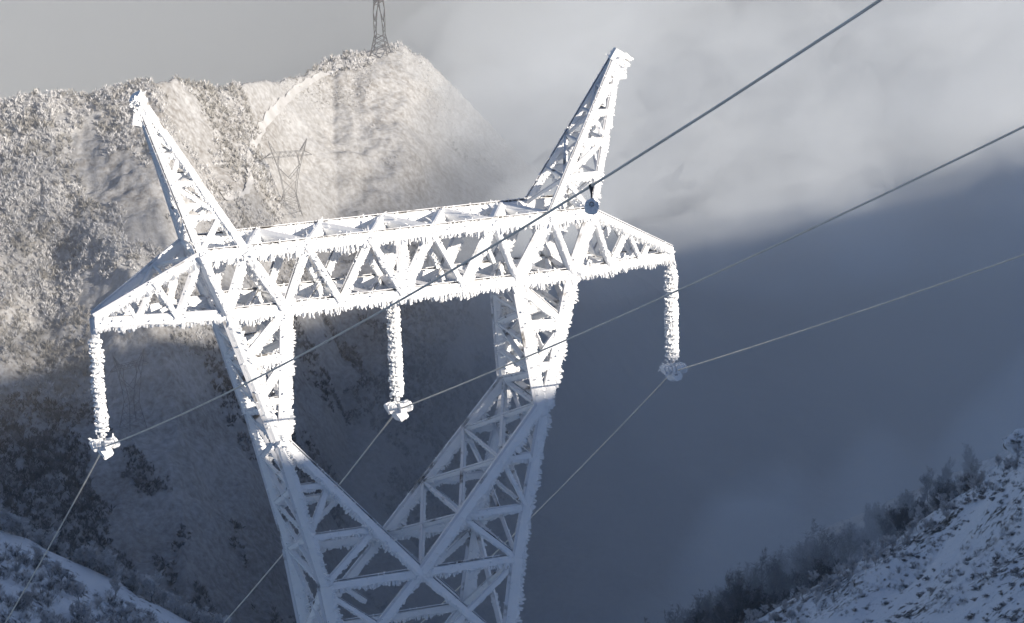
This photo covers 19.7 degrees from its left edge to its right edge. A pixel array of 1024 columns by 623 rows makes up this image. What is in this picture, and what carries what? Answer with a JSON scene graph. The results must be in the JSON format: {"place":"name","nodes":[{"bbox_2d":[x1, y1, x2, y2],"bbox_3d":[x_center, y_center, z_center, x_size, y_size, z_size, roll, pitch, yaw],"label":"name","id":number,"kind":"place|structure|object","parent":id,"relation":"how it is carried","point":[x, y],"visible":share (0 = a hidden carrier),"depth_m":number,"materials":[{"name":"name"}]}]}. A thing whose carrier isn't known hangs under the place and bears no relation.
{"place":"outdoors","nodes":[
{"label":"outdoors","id":0,"kind":"place"},
{"bbox_2d":[220,61,366,200],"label":"path","id":1,"kind":"structure","parent":0,"point":[273,112],"depth_m":1022.20,"materials":[{"name":"snow"}]},
{"bbox_2d":[0,0,1023,622],"bbox_3d":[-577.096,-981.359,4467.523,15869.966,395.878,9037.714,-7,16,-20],"label":"ground","id":2,"kind":"structure","parent":0,"point":[690,484],"depth_m":1087.78,"materials":[{"name":"snow"}]},
{"bbox_2d":[0,508,10,532],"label":"frosted tree","id":3,"kind":"object","parent":2,"relation":"on","point":[3,516],"visible":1,"depth_m":315.40,"materials":[{"name":"grey plant"}]},
{"bbox_2d":[4,511,22,533],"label":"frosted tree","id":4,"kind":"object","parent":2,"relation":"on","point":[13,517],"visible":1,"depth_m":315.86,"materials":[{"name":"grey plant"}]},
{"bbox_2d":[9,516,23,536],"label":"frosted tree","id":5,"kind":"object","parent":2,"relation":"on","point":[17,528],"visible":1,"depth_m":316.20,"materials":[{"name":"grey plant"}]},
{"bbox_2d":[17,515,30,538],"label":"frosted tree","id":6,"kind":"object","parent":2,"relation":"on","point":[25,526],"visible":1,"depth_m":315.65,"materials":[{"name":"grey plant"}]},
{"bbox_2d":[16,590,33,606],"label":"frosted tree","id":7,"kind":"object","parent":2,"relation":"on","point":[25,598],"visible":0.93,"depth_m":290.28,"materials":[{"name":"grey plant"}]},
{"bbox_2d":[30,543,44,562],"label":"frosted tree","id":8,"kind":"object","parent":2,"relation":"on","point":[37,551],"visible":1,"depth_m":307.36,"materials":[{"name":"grey plant"}]},
{"bbox_2d":[33,527,44,545],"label":"frosted tree","id":9,"kind":"object","parent":2,"relation":"on","point":[39,532],"visible":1,"depth_m":317.19,"materials":[{"name":"grey plant"}]},
{"bbox_2d":[38,610,52,622],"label":"frosted tree","id":10,"kind":"object","parent":2,"relation":"on","point":[45,617],"visible":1,"depth_m":285.02,"materials":[{"name":"grey plant"}]},
{"bbox_2d":[46,527,60,551],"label":"frosted tree","id":11,"kind":"object","parent":2,"relation":"on","point":[49,539],"visible":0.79,"depth_m":316.55,"materials":[{"name":"grey plant"}]},
{"bbox_2d":[52,559,62,574],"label":"frosted tree","id":12,"kind":"object","parent":2,"relation":"on","point":[57,564],"visible":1,"depth_m":309.20,"materials":[{"name":"grey plant"}]},
{"bbox_2d":[56,542,68,557],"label":"frosted tree","id":13,"kind":"object","parent":2,"relation":"on","point":[62,548],"visible":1,"depth_m":317.62,"materials":[{"name":"grey plant"}]},
{"bbox_2d":[69,581,87,599],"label":"frosted tree","id":14,"kind":"object","parent":2,"relation":"on","point":[76,589],"visible":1,"depth_m":302.85,"materials":[{"name":"grey plant"}]},
{"bbox_2d":[73,603,85,618],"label":"frosted tree","id":15,"kind":"object","parent":2,"relation":"on","point":[79,613],"visible":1,"depth_m":295.36,"materials":[{"name":"grey plant"}]},
{"bbox_2d":[75,545,85,566],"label":"frosted tree","id":16,"kind":"object","parent":2,"relation":"on","point":[79,551],"visible":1,"depth_m":316.66,"materials":[{"name":"grey plant"}]},
{"bbox_2d":[78,601,92,622],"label":"frosted tree","id":17,"kind":"object","parent":2,"relation":"on","point":[87,613],"visible":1,"depth_m":295.48,"materials":[{"name":"grey plant"}]},
{"bbox_2d":[84,551,94,567],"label":"frosted tree","id":18,"kind":"object","parent":2,"relation":"on","point":[88,559],"visible":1,"depth_m":317.46,"materials":[{"name":"grey plant"}]},
{"bbox_2d":[83,540,98,568],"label":"frosted tree","id":19,"kind":"object","parent":2,"relation":"on","point":[94,553],"visible":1,"depth_m":317.65,"materials":[{"name":"grey plant"}]},
{"bbox_2d":[94,550,105,575],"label":"frosted tree","id":20,"kind":"object","parent":2,"relation":"on","point":[99,560],"visible":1,"depth_m":317.06,"materials":[{"name":"grey plant"}]},
{"bbox_2d":[103,549,116,576],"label":"frosted tree","id":21,"kind":"object","parent":2,"relation":"on","point":[104,560],"visible":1,"depth_m":317.79,"materials":[{"name":"grey plant"}]},
{"bbox_2d":[108,574,120,600],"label":"frosted tree","id":22,"kind":"object","parent":2,"relation":"on","point":[116,587],"visible":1,"depth_m":310.68,"materials":[{"name":"grey plant"}]},
{"bbox_2d":[105,553,124,576],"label":"frosted tree","id":23,"kind":"object","parent":2,"relation":"on","point":[112,566],"visible":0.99,"depth_m":317.19,"materials":[{"name":"grey plant"}]},
{"bbox_2d":[117,602,133,619],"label":"frosted tree","id":24,"kind":"object","parent":2,"relation":"on","point":[124,612],"visible":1,"depth_m":306.02,"materials":[{"name":"grey plant"}]},
{"bbox_2d":[110,348,148,431],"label":"distant pylon","id":25,"kind":"object","parent":2,"relation":"on","point":[116,361],"visible":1,"depth_m":821.85,"materials":[{"name":"metal"}]},
{"bbox_2d":[122,567,137,587],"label":"frosted tree","id":26,"kind":"object","parent":2,"relation":"on","point":[125,581],"visible":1,"depth_m":319.13,"materials":[{"name":"grey plant"}]},
{"bbox_2d":[128,570,140,591],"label":"frosted tree","id":27,"kind":"object","parent":2,"relation":"on","point":[133,578],"visible":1,"depth_m":318.01,"materials":[{"name":"grey plant"}]},
{"bbox_2d":[143,569,164,601],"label":"frosted tree","id":28,"kind":"object","parent":2,"relation":"on","point":[151,586],"visible":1,"depth_m":316.94,"materials":[{"name":"grey plant"}]},
{"bbox_2d":[157,587,168,608],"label":"frosted tree","id":29,"kind":"object","parent":2,"relation":"on","point":[164,596],"visible":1,"depth_m":318.57,"materials":[{"name":"grey plant"}]},
{"bbox_2d":[161,602,182,616],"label":"frosted tree","id":30,"kind":"object","parent":2,"relation":"on","point":[172,610],"visible":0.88,"depth_m":320.10,"materials":[{"name":"grey plant"}]},
{"bbox_2d":[167,592,182,613],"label":"frosted tree","id":31,"kind":"object","parent":2,"relation":"on","point":[176,601],"visible":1,"depth_m":318.55,"materials":[{"name":"grey plant"}]},
{"bbox_2d":[182,603,192,620],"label":"frosted tree","id":32,"kind":"object","parent":2,"relation":"on","point":[187,609],"visible":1,"depth_m":318.42,"materials":[{"name":"grey plant"}]},
{"bbox_2d":[184,600,199,622],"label":"frosted tree","id":33,"kind":"object","parent":2,"relation":"on","point":[193,617],"visible":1,"depth_m":320.18,"materials":[{"name":"grey plant"}]},
{"bbox_2d":[197,604,211,622],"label":"frosted tree","id":34,"kind":"object","parent":2,"relation":"on","point":[204,615],"visible":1,"depth_m":318.32,"materials":[{"name":"grey plant"}]},
{"bbox_2d":[211,614,230,622],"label":"frosted tree","id":35,"kind":"object","parent":2,"relation":"on","point":[227,621],"visible":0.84,"depth_m":319.35,"materials":[{"name":"grey plant"}]},
{"bbox_2d":[0,41,531,622],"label":"hillside wood","id":36,"kind":"object","parent":2,"relation":"on","point":[60,457],"visible":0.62,"depth_m":907.86,"materials":[{"name":"plant"}]},
{"bbox_2d":[264,138,311,215],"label":"distant pylon","id":37,"kind":"object","parent":2,"relation":"on","point":[277,164],"visible":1,"depth_m":983.87,"materials":[{"name":"metal"}]},
{"bbox_2d":[370,0,390,55],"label":"distant pylon","id":38,"kind":"object","parent":2,"relation":"on","point":[375,18],"visible":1,"depth_m":1105.72,"materials":[{"name":"metal"}]},
{"bbox_2d":[90,47,675,622],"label":"transmission tower","id":39,"kind":"structure","parent":2,"relation":"on","point":[272,307],"depth_m":77.97,"materials":[{"name":"metal"}]},
{"bbox_2d":[88,318,119,459],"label":"insulator string","id":40,"kind":"object","parent":39,"relation":"hanging from","point":[101,424],"visible":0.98,"depth_m":75.48,"materials":[{"name":"metal"}]},
{"bbox_2d":[5,0,882,622],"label":"conductor wire","id":41,"kind":"object","parent":40,"relation":"attached to","point":[873,4],"visible":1,"depth_m":43.92,"materials":[{"name":"metal"}]},
{"bbox_2d":[584,184,598,214],"bbox_3d":[1.123,-1.583,41.515,0.219,0.435,0.214,-7,16,-20],"label":"line damper","id":42,"kind":"object","parent":41,"relation":"hanging from","point":[591,206],"visible":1,"depth_m":41.47,"materials":[{"name":"metal"}]},
{"bbox_2d":[384,288,412,421],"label":"insulator string","id":43,"kind":"object","parent":39,"relation":"hanging from","point":[394,407],"visible":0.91,"depth_m":78.17,"materials":[{"name":"metal"}]},
{"bbox_2d":[224,125,1023,622],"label":"conductor wire","id":44,"kind":"object","parent":43,"relation":"attached to","point":[668,295],"visible":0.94,"depth_m":58.44,"materials":[{"name":"metal"}]},
{"bbox_2d":[658,251,687,381],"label":"insulator string","id":45,"kind":"object","parent":39,"relation":"hanging from","point":[670,372],"visible":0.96,"depth_m":80.81,"materials":[{"name":"metal"}]},
{"bbox_2d":[421,254,1023,622],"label":"conductor wire","id":46,"kind":"object","parent":45,"relation":"attached to","point":[758,345],"visible":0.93,"depth_m":74.96,"materials":[{"name":"metal"}]},
{"bbox_2d":[0,447,1023,622],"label":"slope scrub","id":47,"kind":"object","parent":2,"relation":"on","point":[23,559],"visible":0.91,"depth_m":303.95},
{"bbox_2d":[663,604,685,622],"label":"bare tree","id":48,"kind":"object","parent":2,"relation":"on","point":[675,617],"visible":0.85,"depth_m":438.36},
{"bbox_2d":[678,599,703,622],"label":"bare tree","id":49,"kind":"object","parent":2,"relation":"on","point":[688,614],"visible":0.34,"depth_m":408.85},
{"bbox_2d":[687,604,710,622],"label":"bare tree","id":50,"kind":"object","parent":2,"relation":"on","point":[700,618],"visible":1,"depth_m":391.02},
{"bbox_2d":[694,586,716,622],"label":"bare tree","id":51,"kind":"object","parent":2,"relation":"on","point":[706,607],"visible":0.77,"depth_m":400.99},
{"bbox_2d":[697,594,725,622],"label":"bare tree","id":52,"kind":"object","parent":2,"relation":"on","point":[715,602],"visible":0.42,"depth_m":404.78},
{"bbox_2d":[710,601,738,622],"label":"bare tree","id":53,"kind":"object","parent":2,"relation":"on","point":[721,619],"visible":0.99,"depth_m":392.39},
{"bbox_2d":[712,593,739,622],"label":"bare tree","id":54,"kind":"object","parent":2,"relation":"on","point":[727,617],"visible":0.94,"depth_m":392.54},
{"bbox_2d":[719,584,741,608],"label":"bare tree","id":55,"kind":"object","parent":2,"relation":"on","point":[731,599],"visible":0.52,"depth_m":394.79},
{"bbox_2d":[720,570,752,622],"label":"bare tree","id":56,"kind":"object","parent":2,"relation":"on","point":[730,583],"visible":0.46,"depth_m":395.36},
{"bbox_2d":[724,585,749,621],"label":"bare tree","id":57,"kind":"object","parent":2,"relation":"on","point":[739,615],"visible":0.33,"depth_m":393.82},
{"bbox_2d":[726,581,756,622],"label":"bare tree","id":58,"kind":"object","parent":2,"relation":"on","point":[740,600],"visible":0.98,"depth_m":387.48,"materials":[{"name":"plant"}]},
{"bbox_2d":[725,561,758,589],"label":"bare tree","id":59,"kind":"object","parent":2,"relation":"on","point":[746,572],"visible":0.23,"depth_m":420.14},
{"bbox_2d":[744,608,753,621],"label":"frosted tree","id":60,"kind":"object","parent":2,"relation":"on","point":[747,611],"visible":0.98,"depth_m":318.66,"materials":[{"name":"grey plant"}]},
{"bbox_2d":[744,583,766,621],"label":"bare tree","id":61,"kind":"object","parent":2,"relation":"on","point":[758,595],"visible":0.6,"depth_m":388.28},
{"bbox_2d":[744,548,775,600],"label":"bare tree","id":62,"kind":"object","parent":2,"relation":"on","point":[755,581],"visible":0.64,"depth_m":402.59,"materials":[{"name":"plant"}]},
{"bbox_2d":[755,594,773,613],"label":"bare tree","id":63,"kind":"object","parent":2,"relation":"on","point":[761,602],"visible":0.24,"depth_m":386.92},
{"bbox_2d":[756,597,774,617],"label":"bare tree","id":64,"kind":"object","parent":2,"relation":"on","point":[769,604],"visible":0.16,"depth_m":383.24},
{"bbox_2d":[758,549,788,582],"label":"bare tree","id":65,"kind":"object","parent":2,"relation":"on","point":[773,555],"visible":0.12,"depth_m":433.18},
{"bbox_2d":[766,591,780,609],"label":"bare tree","id":66,"kind":"object","parent":2,"relation":"on","point":[776,598],"visible":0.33,"depth_m":390.96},
{"bbox_2d":[765,559,783,601],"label":"bare tree","id":67,"kind":"object","parent":2,"relation":"on","point":[772,581],"visible":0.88,"depth_m":399.85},
{"bbox_2d":[762,555,790,590],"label":"bare tree","id":68,"kind":"object","parent":2,"relation":"on","point":[781,558],"visible":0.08,"depth_m":419.57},
{"bbox_2d":[764,560,789,591],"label":"bare tree","id":69,"kind":"object","parent":2,"relation":"on","point":[780,564],"visible":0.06,"depth_m":409.18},
{"bbox_2d":[766,559,798,597],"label":"bare tree","id":70,"kind":"object","parent":2,"relation":"on","point":[789,582],"visible":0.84,"depth_m":401.73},
{"bbox_2d":[773,544,795,597],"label":"bare tree","id":71,"kind":"object","parent":2,"relation":"on","point":[789,563],"visible":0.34,"depth_m":436.06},
{"bbox_2d":[780,599,789,610],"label":"frosted tree","id":72,"kind":"object","parent":2,"relation":"on","point":[784,604],"visible":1,"depth_m":314.52,"materials":[{"name":"grey plant"}]},
{"bbox_2d":[778,588,797,604],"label":"bare tree","id":73,"kind":"object","parent":2,"relation":"on","point":[793,596],"visible":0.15,"depth_m":385.63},
{"bbox_2d":[784,609,795,622],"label":"frosted tree","id":74,"kind":"object","parent":2,"relation":"on","point":[789,615],"visible":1,"depth_m":310.37,"materials":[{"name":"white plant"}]},
{"bbox_2d":[792,571,802,594],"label":"bare tree","id":75,"kind":"object","parent":2,"relation":"on","point":[796,588],"visible":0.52,"depth_m":388.71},
{"bbox_2d":[789,540,812,582],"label":"bare tree","id":76,"kind":"object","parent":2,"relation":"on","point":[793,551],"visible":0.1,"depth_m":424.86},
{"bbox_2d":[788,541,818,585],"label":"bare tree","id":77,"kind":"object","parent":2,"relation":"on","point":[797,563],"visible":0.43,"depth_m":415.57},
{"bbox_2d":[796,557,814,584],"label":"bare tree","id":78,"kind":"object","parent":2,"relation":"on","point":[804,563],"visible":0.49,"depth_m":400.58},
{"bbox_2d":[797,563,816,588],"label":"bare tree","id":79,"kind":"object","parent":2,"relation":"on","point":[806,574],"visible":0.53,"depth_m":399.96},
{"bbox_2d":[801,519,825,547],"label":"bare tree","id":80,"kind":"object","parent":2,"relation":"on","point":[813,531],"visible":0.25,"depth_m":446.82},
{"bbox_2d":[808,570,818,585],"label":"frosted tree","id":81,"kind":"object","parent":2,"relation":"on","point":[814,576],"visible":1,"depth_m":318.79,"materials":[{"name":"grey plant"}]},
{"bbox_2d":[800,528,833,572],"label":"bare tree","id":82,"kind":"object","parent":2,"relation":"on","point":[815,553],"visible":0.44,"depth_m":407.07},
{"bbox_2d":[808,556,828,586],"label":"bare tree","id":83,"kind":"object","parent":2,"relation":"on","point":[820,565],"visible":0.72,"depth_m":386.59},
{"bbox_2d":[818,578,827,592],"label":"frosted tree","id":84,"kind":"object","parent":2,"relation":"on","point":[822,586],"visible":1,"depth_m":312.70,"materials":[{"name":"grey plant"}]},
{"bbox_2d":[816,530,842,573],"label":"bare tree","id":85,"kind":"object","parent":2,"relation":"on","point":[826,560],"visible":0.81,"depth_m":401.27,"materials":[{"name":"plant"}]},
{"bbox_2d":[817,559,841,580],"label":"bare tree","id":86,"kind":"object","parent":2,"relation":"on","point":[828,573],"visible":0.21,"depth_m":384.56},
{"bbox_2d":[825,574,836,589],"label":"frosted tree","id":87,"kind":"object","parent":2,"relation":"on","point":[832,579],"visible":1,"depth_m":312.06,"materials":[{"name":"grey plant"}]},
{"bbox_2d":[827,533,844,566],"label":"bare tree","id":88,"kind":"object","parent":2,"relation":"on","point":[837,553],"visible":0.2,"depth_m":425.29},
{"bbox_2d":[832,579,842,591],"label":"frosted tree","id":89,"kind":"object","parent":2,"relation":"on","point":[837,584],"visible":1,"depth_m":309.49,"materials":[{"name":"grey plant"}]},
{"bbox_2d":[833,563,842,576],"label":"frosted tree","id":90,"kind":"object","parent":2,"relation":"on","point":[838,568],"visible":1,"depth_m":315.28,"materials":[{"name":"grey plant"}]},
{"bbox_2d":[832,524,861,565],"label":"bare tree","id":91,"kind":"object","parent":2,"relation":"on","point":[849,538],"visible":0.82,"depth_m":404.21,"materials":[{"name":"plant"}]},
{"bbox_2d":[838,521,862,556],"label":"bare tree","id":92,"kind":"object","parent":2,"relation":"on","point":[852,527],"visible":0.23,"depth_m":424.67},
{"bbox_2d":[848,557,857,575],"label":"frosted tree","id":93,"kind":"object","parent":2,"relation":"on","point":[853,565],"visible":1,"depth_m":312.73,"materials":[{"name":"grey plant"}]},
{"bbox_2d":[861,502,877,524],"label":"bare tree","id":94,"kind":"object","parent":2,"relation":"on","point":[870,508],"visible":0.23,"depth_m":460.17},
{"bbox_2d":[870,505,891,546],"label":"bare tree","id":95,"kind":"object","parent":2,"relation":"on","point":[876,520],"visible":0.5,"depth_m":413.88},
{"bbox_2d":[875,506,897,546],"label":"bare tree","id":96,"kind":"object","parent":2,"relation":"on","point":[885,527],"visible":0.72,"depth_m":395.54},
{"bbox_2d":[887,537,896,548],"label":"frosted tree","id":97,"kind":"object","parent":2,"relation":"on","point":[890,542],"visible":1,"depth_m":312.34,"materials":[{"name":"grey plant"}]},
{"bbox_2d":[887,503,910,536],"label":"bare tree","id":98,"kind":"object","parent":2,"relation":"on","point":[897,519],"visible":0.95,"depth_m":386.36,"materials":[{"name":"plant"}]},
{"bbox_2d":[898,489,912,522],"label":"bare tree","id":99,"kind":"object","parent":2,"relation":"on","point":[900,500],"visible":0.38,"depth_m":439.36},
{"bbox_2d":[914,504,924,521],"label":"frosted tree","id":100,"kind":"object","parent":2,"relation":"on","point":[918,509],"visible":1,"depth_m":316.22,"materials":[{"name":"grey plant"}]},
{"bbox_2d":[918,486,928,502],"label":"bare tree","id":101,"kind":"object","parent":2,"relation":"on","point":[923,498],"visible":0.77,"depth_m":437.30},
{"bbox_2d":[919,474,932,501],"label":"bare tree","id":102,"kind":"object","parent":2,"relation":"on","point":[925,483],"visible":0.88,"depth_m":459.19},
{"bbox_2d":[933,487,950,507],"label":"bare tree","id":103,"kind":"object","parent":2,"relation":"on","point":[936,499],"visible":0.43,"depth_m":386.24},
{"bbox_2d":[937,478,952,500],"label":"bare tree","id":104,"kind":"object","parent":2,"relation":"on","point":[945,487],"visible":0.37,"depth_m":392.90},
{"bbox_2d":[942,501,953,511],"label":"frosted tree","id":105,"kind":"object","parent":2,"relation":"on","point":[944,504],"visible":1,"depth_m":309.07,"materials":[{"name":"grey plant"}]},
{"bbox_2d":[942,457,955,481],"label":"bare tree","id":106,"kind":"object","parent":2,"relation":"on","point":[949,469],"visible":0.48,"depth_m":450.27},
{"bbox_2d":[943,469,957,488],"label":"bare tree","id":107,"kind":"object","parent":2,"relation":"on","point":[949,474],"visible":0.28,"depth_m":413.36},
{"bbox_2d":[959,473,974,490],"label":"bare tree","id":108,"kind":"object","parent":2,"relation":"on","point":[965,478],"visible":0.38,"depth_m":385.98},
{"bbox_2d":[961,442,974,469],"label":"bare tree","id":109,"kind":"object","parent":2,"relation":"on","point":[967,458],"visible":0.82,"depth_m":440.04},
{"bbox_2d":[966,458,981,477],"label":"bare tree","id":110,"kind":"object","parent":2,"relation":"on","point":[973,463],"visible":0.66,"depth_m":414.03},
{"bbox_2d":[972,473,986,486],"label":"frosted tree","id":111,"kind":"object","parent":2,"relation":"on","point":[980,481],"visible":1,"depth_m":310.66,"materials":[{"name":"grey plant"}]},
{"bbox_2d":[1002,428,1023,453],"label":"frosted shrub","id":112,"kind":"object","parent":2,"relation":"on","point":[1016,435],"visible":0.83,"depth_m":313.85,"materials":[{"name":"plant"}]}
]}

